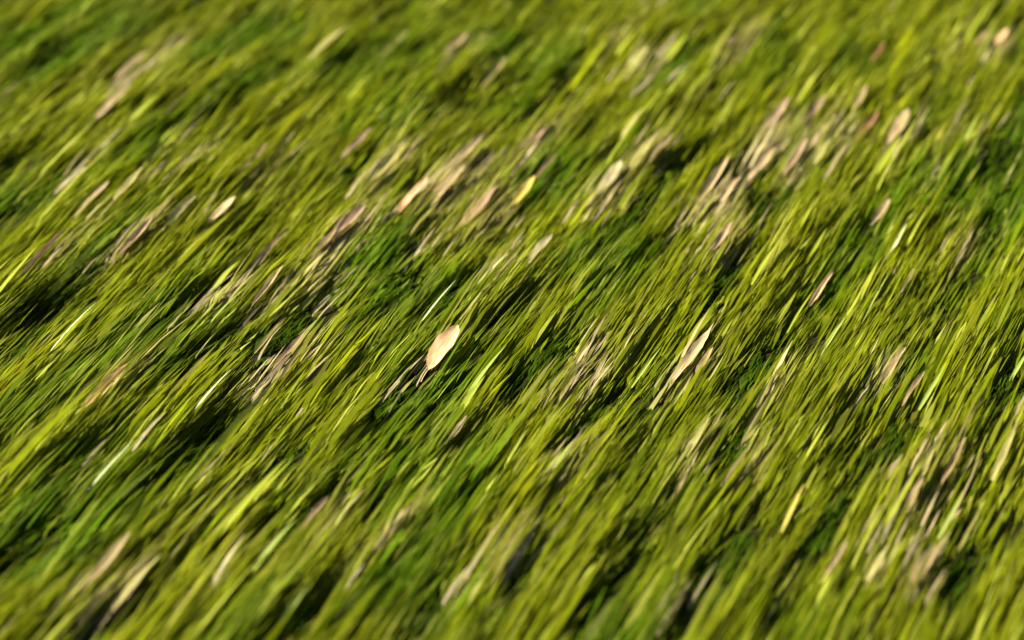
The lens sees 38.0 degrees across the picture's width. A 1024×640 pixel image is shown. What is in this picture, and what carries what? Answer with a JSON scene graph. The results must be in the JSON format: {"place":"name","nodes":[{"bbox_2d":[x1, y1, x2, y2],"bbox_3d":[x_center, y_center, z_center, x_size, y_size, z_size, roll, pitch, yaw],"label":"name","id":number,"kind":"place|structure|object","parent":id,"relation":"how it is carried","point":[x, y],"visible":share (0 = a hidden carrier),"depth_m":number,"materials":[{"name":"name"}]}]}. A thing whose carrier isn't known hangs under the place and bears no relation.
{"place":"outdoors","nodes":[
{"label":"outdoors","id":0,"kind":"place"},
{"bbox_2d":[0,0,1023,639],"bbox_3d":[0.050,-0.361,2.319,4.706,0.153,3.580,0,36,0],"label":"grass","id":1,"kind":"structure","parent":0,"point":[44,394],"depth_m":1.89,"materials":[{"name":"plant"}]},
{"bbox_2d":[21,229,64,276],"bbox_3d":[-0.626,-0.082,1.963,0.010,0.008,0.111,26,60,15],"label":"dry leaf","id":2,"kind":"object","parent":1,"relation":"on","point":[35,258],"visible":0.77,"depth_m":1.97,"materials":[{"name":"plant"}]},
{"bbox_2d":[47,166,85,200],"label":"dry leaf","id":3,"kind":"object","parent":1,"relation":"on","point":[66,181],"visible":0.98,"depth_m":2.13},
{"bbox_2d":[47,566,92,620],"bbox_3d":[-0.444,0.278,1.472,0.011,0.007,0.088,28,61,14],"label":"dry leaf","id":4,"kind":"object","parent":1,"relation":"on","point":[73,584],"visible":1,"depth_m":1.48,"materials":[{"name":"plant"}]},
{"bbox_2d":[48,305,92,353],"bbox_3d":[-0.545,0.008,1.846,0.004,0.005,0.093,18,56,29],"label":"grass blade","id":5,"kind":"object","parent":1,"relation":"on","point":[68,328],"depth_m":1.84,"materials":[{"name":"white plant"}]},
{"bbox_2d":[66,181,108,227],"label":"dry leaf","id":6,"kind":"object","parent":1,"relation":"on","point":[92,196],"visible":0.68,"depth_m":2.08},
{"bbox_2d":[72,531,130,601],"bbox_3d":[-0.420,0.254,1.515,0.012,0.005,0.104,20,53,22],"label":"dry leaf","id":7,"kind":"object","parent":1,"relation":"on","point":[106,559],"visible":0.93,"depth_m":1.52,"materials":[{"name":"plant"}]},
{"bbox_2d":[85,363,127,406],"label":"dry leaf","id":8,"kind":"object","parent":1,"relation":"on","point":[110,377],"visible":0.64,"depth_m":1.73,"materials":[{"name":"plant"}]},
{"bbox_2d":[86,444,128,491],"bbox_3d":[-0.442,0.159,1.635,0.003,0.004,0.077,31,64,17],"label":"grass blade","id":9,"kind":"object","parent":1,"relation":"on","point":[104,470],"depth_m":1.63,"materials":[{"name":"white plant"}]},
{"bbox_2d":[90,84,130,123],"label":"dry leaf","id":10,"kind":"object","parent":1,"relation":"on","point":[111,100],"visible":0.99,"depth_m":2.30,"materials":[{"name":"plant"}]},
{"bbox_2d":[106,165,144,210],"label":"dry leaf","id":11,"kind":"object","parent":1,"relation":"on","point":[123,187],"visible":1,"depth_m":2.09,"materials":[{"name":"plant"}]},
{"bbox_2d":[109,49,147,85],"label":"dry leaf","id":12,"kind":"object","parent":1,"relation":"on","point":[135,59],"visible":0.98,"depth_m":2.43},
{"bbox_2d":[112,217,152,264],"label":"dry leaf","id":13,"kind":"object","parent":1,"relation":"on","point":[140,229],"visible":1,"depth_m":2.00,"materials":[{"name":"plant"}]},
{"bbox_2d":[107,554,161,615],"bbox_3d":[-0.382,0.267,1.507,0.008,0.004,0.084,13,49,34],"label":"grass blade","id":14,"kind":"object","parent":1,"relation":"on","point":[127,589],"depth_m":1.50,"materials":[{"name":"beige plant"}]},
{"bbox_2d":[127,95,156,122],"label":"grass blade","id":15,"kind":"object","parent":1,"relation":"on","point":[146,104],"depth_m":2.27,"materials":[{"name":"green plant"}]},
{"bbox_2d":[131,413,163,450],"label":"grass blade","id":16,"kind":"object","parent":1,"relation":"on","point":[142,436],"depth_m":1.68,"materials":[{"name":"grey plant"}]},
{"bbox_2d":[165,193,196,224],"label":"dry leaf","id":17,"kind":"object","parent":1,"relation":"on","point":[179,208],"visible":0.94,"depth_m":2.06,"materials":[{"name":"plant"}]},
{"bbox_2d":[172,235,203,268],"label":"grass blade","id":18,"kind":"object","parent":1,"relation":"on","point":[186,251],"depth_m":1.99,"materials":[{"name":"green plant"}]},
{"bbox_2d":[193,370,229,410],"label":"grass blade","id":19,"kind":"object","parent":1,"relation":"on","point":[202,399],"depth_m":1.74,"materials":[{"name":"white plant"}]},
{"bbox_2d":[206,196,234,225],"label":"dry leaf","id":20,"kind":"object","parent":1,"relation":"on","point":[222,208],"visible":1,"depth_m":2.08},
{"bbox_2d":[209,261,238,295],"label":"grass blade","id":21,"kind":"object","parent":1,"relation":"on","point":[224,274],"depth_m":1.95,"materials":[{"name":"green plant"}]},
{"bbox_2d":[208,289,243,324],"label":"grass blade","id":22,"kind":"object","parent":1,"relation":"on","point":[221,309],"depth_m":1.88,"materials":[{"name":"green plant"}]},
{"bbox_2d":[196,458,286,562],"bbox_3d":[-0.288,0.201,1.591,0.009,0.008,0.154,22,54,26],"label":"grass blade","id":23,"kind":"object","parent":1,"relation":"on","point":[236,511],"depth_m":1.59,"materials":[{"name":"green plant"}]},
{"bbox_2d":[240,144,266,170],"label":"dry leaf","id":24,"kind":"object","parent":1,"relation":"on","point":[256,153],"visible":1,"depth_m":2.19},
{"bbox_2d":[246,266,281,313],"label":"dry leaf","id":25,"kind":"object","parent":1,"relation":"on","point":[267,284],"visible":1,"depth_m":1.93,"materials":[{"name":"plant"}]},
{"bbox_2d":[248,228,288,271],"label":"dry leaf","id":26,"kind":"object","parent":1,"relation":"on","point":[263,253],"visible":0.81,"depth_m":2.02,"materials":[{"name":"plant"}]},
{"bbox_2d":[253,520,294,569],"bbox_3d":[-0.245,0.231,1.536,0.005,0.004,0.071,20,55,30],"label":"grass blade","id":27,"kind":"object","parent":1,"relation":"on","point":[271,545],"depth_m":1.53,"materials":[{"name":"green plant"}]},
{"bbox_2d":[269,131,295,161],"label":"dry leaf","id":28,"kind":"object","parent":1,"relation":"on","point":[286,140],"visible":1,"depth_m":2.25,"materials":[{"name":"plant"}]},
{"bbox_2d":[278,580,311,623],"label":"grass blade","id":29,"kind":"object","parent":1,"relation":"on","point":[293,602],"depth_m":1.46,"materials":[{"name":"green plant"}]},
{"bbox_2d":[300,496,327,529],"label":"dry leaf","id":30,"kind":"object","parent":1,"relation":"on","point":[316,507],"visible":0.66,"depth_m":1.59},
{"bbox_2d":[304,227,338,258],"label":"dry leaf","id":31,"kind":"object","parent":1,"relation":"on","point":[324,240],"visible":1,"depth_m":2.01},
{"bbox_2d":[314,205,365,258],"bbox_3d":[-0.238,-0.118,2.019,0.018,0.010,0.131,18,53,32],"label":"dry leaf","id":32,"kind":"object","parent":31,"relation":"on","point":[347,219],"visible":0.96,"depth_m":2.03,"materials":[{"name":"plant"}]},
{"bbox_2d":[307,25,347,60],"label":"grass blade","id":33,"kind":"object","parent":1,"relation":"on","point":[331,37],"depth_m":2.46,"materials":[{"name":"beige plant"}]},
{"bbox_2d":[342,127,372,158],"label":"dry leaf","id":34,"kind":"object","parent":1,"relation":"on","point":[358,139],"visible":1,"depth_m":2.22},
{"bbox_2d":[363,143,404,191],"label":"dry leaf","id":35,"kind":"object","parent":1,"relation":"on","point":[387,161],"visible":0.99,"depth_m":2.15,"materials":[{"name":"plant"}]},
{"bbox_2d":[370,508,404,552],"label":"dry leaf","id":36,"kind":"object","parent":1,"relation":"on","point":[394,518],"visible":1,"depth_m":1.56,"materials":[{"name":"plant"}]},
{"bbox_2d":[378,29,409,59],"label":"dry leaf","id":37,"kind":"object","parent":1,"relation":"on","point":[392,42],"visible":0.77,"depth_m":2.50,"materials":[{"name":"plant"}]},
{"bbox_2d":[419,280,455,323],"bbox_3d":[-0.094,-0.024,1.882,0.004,0.005,0.082,27,60,22],"label":"grass blade","id":38,"kind":"object","parent":1,"relation":"on","point":[431,307],"depth_m":1.88,"materials":[{"name":"white plant"}]},
{"bbox_2d":[421,325,458,381],"bbox_3d":[-0.089,0.038,1.804,0.024,0.009,0.091,22,60,20],"label":"dry leaf","id":39,"kind":"object","parent":1,"relation":"on","point":[443,343],"visible":1,"depth_m":1.81,"materials":[{"name":"plant"}]},
{"bbox_2d":[422,164,464,212],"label":"dry leaf","id":40,"kind":"object","parent":1,"relation":"on","point":[445,183],"visible":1,"depth_m":2.12,"materials":[{"name":"plant"}]},
{"bbox_2d":[443,32,466,54],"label":"dry leaf","id":41,"kind":"object","parent":1,"relation":"on","point":[455,39],"visible":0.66,"depth_m":2.51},
{"bbox_2d":[447,416,466,443],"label":"dry leaf","id":42,"kind":"object","parent":1,"relation":"on","point":[459,425],"visible":0.98,"depth_m":1.71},
{"bbox_2d":[439,133,483,176],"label":"dry leaf","id":43,"kind":"object","parent":1,"relation":"on","point":[465,150],"visible":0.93,"depth_m":2.19,"materials":[{"name":"plant"}]},
{"bbox_2d":[460,376,484,414],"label":"grass blade","id":44,"kind":"object","parent":1,"relation":"on","point":[467,399],"depth_m":1.74,"materials":[{"name":"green plant"}]},
{"bbox_2d":[459,280,492,319],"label":"grass blade","id":45,"kind":"object","parent":1,"relation":"on","point":[473,301],"depth_m":1.86,"materials":[{"name":"beige plant"}]},
{"bbox_2d":[463,348,503,399],"bbox_3d":[-0.034,0.065,1.784,0.007,0.006,0.103,12,52,38],"label":"grass blade","id":46,"kind":"object","parent":1,"relation":"on","point":[481,374],"depth_m":1.78,"materials":[{"name":"yellow plant"}]},
{"bbox_2d":[480,57,506,89],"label":"dry leaf","id":47,"kind":"object","parent":1,"relation":"on","point":[495,69],"visible":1,"depth_m":2.42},
{"bbox_2d":[499,258,524,293],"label":"grass blade","id":48,"kind":"object","parent":1,"relation":"on","point":[507,281],"depth_m":1.91,"materials":[{"name":"green plant"}]},
{"bbox_2d":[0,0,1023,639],"bbox_3d":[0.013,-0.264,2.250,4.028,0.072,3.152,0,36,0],"label":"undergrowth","id":49,"kind":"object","parent":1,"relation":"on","point":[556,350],"visible":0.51,"depth_m":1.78,"materials":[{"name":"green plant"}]},
{"bbox_2d":[246,317,286,363],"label":"dry leaf","id":50,"kind":"object","parent":49,"relation":"on","point":[266,337],"visible":1,"depth_m":1.83,"materials":[{"name":"plant"}]},
{"bbox_2d":[0,0,1023,639],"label":"dry grass","id":51,"kind":"structure","parent":1,"relation":"on","point":[746,162],"depth_m":1.88,"materials":[{"name":"plant"}]},
{"bbox_2d":[264,330,306,380],"bbox_3d":[-0.275,0.042,1.804,0.008,0.005,0.091,15,51,30],"label":"dry leaf","id":52,"kind":"object","parent":51,"relation":"on","point":[291,345],"visible":1,"depth_m":1.81,"materials":[{"name":"plant"}]},
{"bbox_2d":[395,176,427,214],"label":"dry leaf","id":53,"kind":"object","parent":51,"relation":"on","point":[407,198],"visible":0.94,"depth_m":2.09,"materials":[{"name":"plant"}]},
{"bbox_2d":[461,184,498,224],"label":"dry leaf","id":54,"kind":"object","parent":51,"relation":"on","point":[486,197],"visible":0.79,"depth_m":2.09,"materials":[{"name":"plant"}]},
{"bbox_2d":[486,254,506,274],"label":"grass blade","id":55,"kind":"object","parent":51,"relation":"on","point":[495,265],"depth_m":1.95,"materials":[{"name":"white plant"}]},
{"bbox_2d":[671,329,710,381],"bbox_3d":[0.212,0.051,1.810,0.013,0.007,0.120,24,60,27],"label":"dry leaf","id":56,"kind":"object","parent":51,"relation":"on","point":[692,352],"visible":1,"depth_m":1.82,"materials":[{"name":"plant"}]},
{"bbox_2d":[690,156,728,216],"bbox_3d":[0.281,-0.190,2.115,0.009,0.006,0.142,22,55,19],"label":"dry leaf","id":57,"kind":"object","parent":51,"relation":"on","point":[714,178],"visible":1,"depth_m":2.12,"materials":[{"name":"plant"}]},
{"bbox_2d":[905,543,935,598],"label":"dry leaf","id":58,"kind":"object","parent":51,"relation":"on","point":[919,564],"visible":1,"depth_m":1.51,"materials":[{"name":"plant"}]},
{"bbox_2d":[508,176,534,206],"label":"dry leaf","id":59,"kind":"object","parent":1,"relation":"on","point":[523,189],"visible":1,"depth_m":2.13,"materials":[{"name":"plant"}]},
{"bbox_2d":[511,124,547,161],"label":"dry leaf","id":60,"kind":"object","parent":1,"relation":"on","point":[538,132],"visible":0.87,"depth_m":2.24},
{"bbox_2d":[523,234,552,270],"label":"dry leaf","id":61,"kind":"object","parent":1,"relation":"on","point":[544,241],"visible":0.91,"depth_m":1.99,"materials":[{"name":"plant"}]},
{"bbox_2d":[532,152,556,184],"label":"dry leaf","id":62,"kind":"object","parent":1,"relation":"on","point":[549,159],"visible":1,"depth_m":2.17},
{"bbox_2d":[554,439,574,467],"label":"grass blade","id":63,"kind":"object","parent":1,"relation":"on","point":[562,454],"depth_m":1.65,"materials":[{"name":"green plant"}]},
{"bbox_2d":[592,160,621,204],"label":"dry leaf","id":64,"kind":"object","parent":1,"relation":"on","point":[611,174],"visible":1,"depth_m":2.13,"materials":[{"name":"plant"}]},
{"bbox_2d":[620,107,643,138],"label":"grass blade","id":65,"kind":"object","parent":1,"relation":"on","point":[628,125],"depth_m":2.26,"materials":[{"name":"yellow plant"}]},
{"bbox_2d":[625,46,646,72],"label":"dry leaf","id":66,"kind":"object","parent":1,"relation":"on","point":[639,53],"visible":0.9,"depth_m":2.45,"materials":[{"name":"plant"}]},
{"bbox_2d":[620,134,654,183],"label":"dry leaf","id":67,"kind":"object","parent":1,"relation":"on","point":[644,146],"visible":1,"depth_m":2.17,"materials":[{"name":"plant"}]},
{"bbox_2d":[630,72,653,97],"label":"dry leaf","id":68,"kind":"object","parent":1,"relation":"on","point":[643,83],"visible":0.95,"depth_m":2.37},
{"bbox_2d":[631,346,661,387],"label":"grass blade","id":69,"kind":"object","parent":1,"relation":"on","point":[643,370],"depth_m":1.80,"materials":[{"name":"green plant"}]},
{"bbox_2d":[642,134,672,172],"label":"dry leaf","id":70,"kind":"object","parent":1,"relation":"on","point":[662,143],"visible":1,"depth_m":2.18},
{"bbox_2d":[657,35,686,64],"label":"leaf","id":71,"kind":"object","parent":1,"relation":"on","point":[675,47],"depth_m":2.47,"materials":[{"name":"green plant"}]},
{"bbox_2d":[685,417,709,456],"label":"grass blade","id":72,"kind":"object","parent":1,"relation":"on","point":[696,437],"depth_m":1.68,"materials":[{"name":"beige plant"}]},
{"bbox_2d":[684,63,716,101],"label":"grass blade","id":73,"kind":"object","parent":1,"relation":"on","point":[702,77],"depth_m":2.40,"materials":[{"name":"green plant"}]},
{"bbox_2d":[695,347,712,372],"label":"dry leaf","id":74,"kind":"object","parent":1,"relation":"on","point":[705,356],"visible":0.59,"depth_m":1.81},
{"bbox_2d":[703,222,731,262],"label":"dry leaf","id":75,"kind":"object","parent":1,"relation":"on","point":[721,235],"visible":1,"depth_m":2.00,"materials":[{"name":"plant"}]},
{"bbox_2d":[714,174,741,208],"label":"dry leaf","id":76,"kind":"object","parent":1,"relation":"on","point":[726,191],"visible":1,"depth_m":2.12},
{"bbox_2d":[718,33,738,61],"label":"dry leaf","id":77,"kind":"object","parent":1,"relation":"on","point":[729,41],"visible":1,"depth_m":2.49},
{"bbox_2d":[745,145,777,183],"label":"dry leaf","id":78,"kind":"object","parent":1,"relation":"on","point":[763,160],"visible":0.75,"depth_m":2.21,"materials":[{"name":"plant"}]},
{"bbox_2d":[751,243,777,284],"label":"grass blade","id":79,"kind":"object","parent":1,"relation":"on","point":[761,267],"depth_m":1.94,"materials":[{"name":"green plant"}]},
{"bbox_2d":[761,97,788,133],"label":"dry leaf","id":80,"kind":"object","parent":1,"relation":"on","point":[780,109],"visible":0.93,"depth_m":2.32,"materials":[{"name":"plant"}]},
{"bbox_2d":[780,485,803,532],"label":"grass blade","id":81,"kind":"object","parent":1,"relation":"on","point":[789,513],"depth_m":1.59,"materials":[{"name":"yellow plant"}]},
{"bbox_2d":[777,138,806,186],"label":"dry leaf","id":82,"kind":"object","parent":1,"relation":"on","point":[795,156],"visible":1,"depth_m":2.21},
{"bbox_2d":[786,289,814,332],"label":"grass blade","id":83,"kind":"object","parent":1,"relation":"on","point":[797,314],"depth_m":1.89,"materials":[{"name":"green plant"}]},
{"bbox_2d":[799,95,825,130],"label":"dry leaf","id":84,"kind":"object","parent":1,"relation":"on","point":[815,107],"visible":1,"depth_m":2.32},
{"bbox_2d":[809,228,826,256],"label":"grass blade","id":85,"kind":"object","parent":1,"relation":"on","point":[816,244],"depth_m":2.01,"materials":[{"name":"green plant"}]},
{"bbox_2d":[802,269,833,315],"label":"dry leaf","id":86,"kind":"object","parent":1,"relation":"on","point":[817,292],"visible":1,"depth_m":1.95,"materials":[{"name":"plant"}]},
{"bbox_2d":[812,138,830,166],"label":"dry leaf","id":87,"kind":"object","parent":1,"relation":"on","point":[818,154],"visible":1,"depth_m":2.21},
{"bbox_2d":[812,248,834,282],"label":"grass blade","id":88,"kind":"object","parent":1,"relation":"on","point":[820,268],"depth_m":1.98,"materials":[{"name":"green plant"}]},
{"bbox_2d":[819,113,834,134],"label":"dry leaf","id":89,"kind":"object","parent":1,"relation":"on","point":[828,120],"visible":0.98,"depth_m":2.28,"materials":[{"name":"plant"}]},
{"bbox_2d":[821,317,845,354],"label":"grass blade","id":90,"kind":"object","parent":1,"relation":"on","point":[836,329],"depth_m":1.85,"materials":[{"name":"green plant"}]},
{"bbox_2d":[821,540,847,580],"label":"dry leaf","id":91,"kind":"object","parent":1,"relation":"on","point":[836,557],"visible":1,"depth_m":1.53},
{"bbox_2d":[852,85,866,110],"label":"dry leaf","id":92,"kind":"object","parent":1,"relation":"on","point":[861,94],"visible":1,"depth_m":2.35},
{"bbox_2d":[853,111,877,143],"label":"dry leaf","id":93,"kind":"object","parent":1,"relation":"on","point":[872,117],"visible":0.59,"depth_m":2.28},
{"bbox_2d":[861,273,888,323],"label":"grass blade","id":94,"kind":"object","parent":1,"relation":"on","point":[871,303],"depth_m":1.90,"materials":[{"name":"green plant"}]},
{"bbox_2d":[865,544,889,579],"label":"grass blade","id":95,"kind":"object","parent":1,"relation":"on","point":[875,564],"depth_m":1.52,"materials":[{"name":"yellow plant"}]},
{"bbox_2d":[871,42,883,61],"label":"dry leaf","id":96,"kind":"object","parent":1,"relation":"on","point":[879,48],"visible":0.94,"depth_m":2.47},
{"bbox_2d":[865,199,889,233],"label":"dry leaf","id":97,"kind":"object","parent":1,"relation":"on","point":[881,210],"visible":1,"depth_m":2.09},
{"bbox_2d":[868,135,900,180],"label":"grass blade","id":98,"kind":"object","parent":1,"relation":"on","point":[883,160],"depth_m":2.18,"materials":[{"name":"green plant"}]},
{"bbox_2d":[876,345,906,394],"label":"dry leaf","id":99,"kind":"object","parent":1,"relation":"on","point":[891,366],"visible":1,"depth_m":1.77,"materials":[{"name":"plant"}]},
{"bbox_2d":[884,108,908,151],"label":"dry leaf","id":100,"kind":"object","parent":1,"relation":"on","point":[899,124],"visible":1,"depth_m":2.25,"materials":[{"name":"plant"}]},
{"bbox_2d":[886,223,906,259],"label":"grass blade","id":101,"kind":"object","parent":1,"relation":"on","point":[897,239],"depth_m":2.02,"materials":[{"name":"white plant"}]},
{"bbox_2d":[895,269,913,306],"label":"dry leaf","id":102,"kind":"object","parent":1,"relation":"on","point":[902,291],"visible":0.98,"depth_m":1.94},
{"bbox_2d":[896,371,924,415],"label":"dry leaf","id":103,"kind":"object","parent":1,"relation":"on","point":[915,382],"visible":1,"depth_m":1.73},
{"bbox_2d":[904,475,923,511],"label":"dry leaf","id":104,"kind":"object","parent":1,"relation":"on","point":[914,491],"visible":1,"depth_m":1.59,"materials":[{"name":"plant"}]},
{"bbox_2d":[919,448,933,478],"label":"dry leaf","id":105,"kind":"object","parent":1,"relation":"on","point":[926,462],"visible":1,"depth_m":1.62,"materials":[{"name":"plant"}]},
{"bbox_2d":[918,367,943,409],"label":"grass blade","id":106,"kind":"object","parent":1,"relation":"on","point":[928,392],"depth_m":1.73,"materials":[{"name":"green plant"}]},
{"bbox_2d":[936,491,963,539],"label":"grass blade","id":107,"kind":"object","parent":1,"relation":"on","point":[947,520],"depth_m":1.58,"materials":[{"name":"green plant"}]},
{"bbox_2d":[937,437,965,493],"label":"dry leaf","id":108,"kind":"object","parent":1,"relation":"on","point":[953,459],"visible":1,"depth_m":1.64,"materials":[{"name":"plant"}]},
{"bbox_2d":[951,114,978,165],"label":"grass blade","id":109,"kind":"object","parent":1,"relation":"on","point":[968,132],"depth_m":2.21,"materials":[{"name":"green plant"}]},
{"bbox_2d":[972,30,987,46],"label":"dry leaf","id":110,"kind":"object","parent":1,"relation":"on","point":[982,34],"visible":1,"depth_m":2.50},
{"bbox_2d":[995,29,1006,45],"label":"dry leaf","id":111,"kind":"object","parent":1,"relation":"on","point":[1003,33],"visible":1,"depth_m":2.52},
{"bbox_2d":[990,420,1017,480],"bbox_3d":[0.548,0.143,1.653,0.008,0.004,0.090,27,60,13],"label":"grass blade","id":112,"kind":"object","parent":1,"relation":"on","point":[1001,458],"depth_m":1.65,"materials":[{"name":"beige plant"}]},
{"bbox_2d":[1009,356,1023,380],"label":"grass blade","id":113,"kind":"object","parent":1,"relation":"on","point":[1018,366],"depth_m":1.79,"materials":[{"name":"green plant"}]}
]}

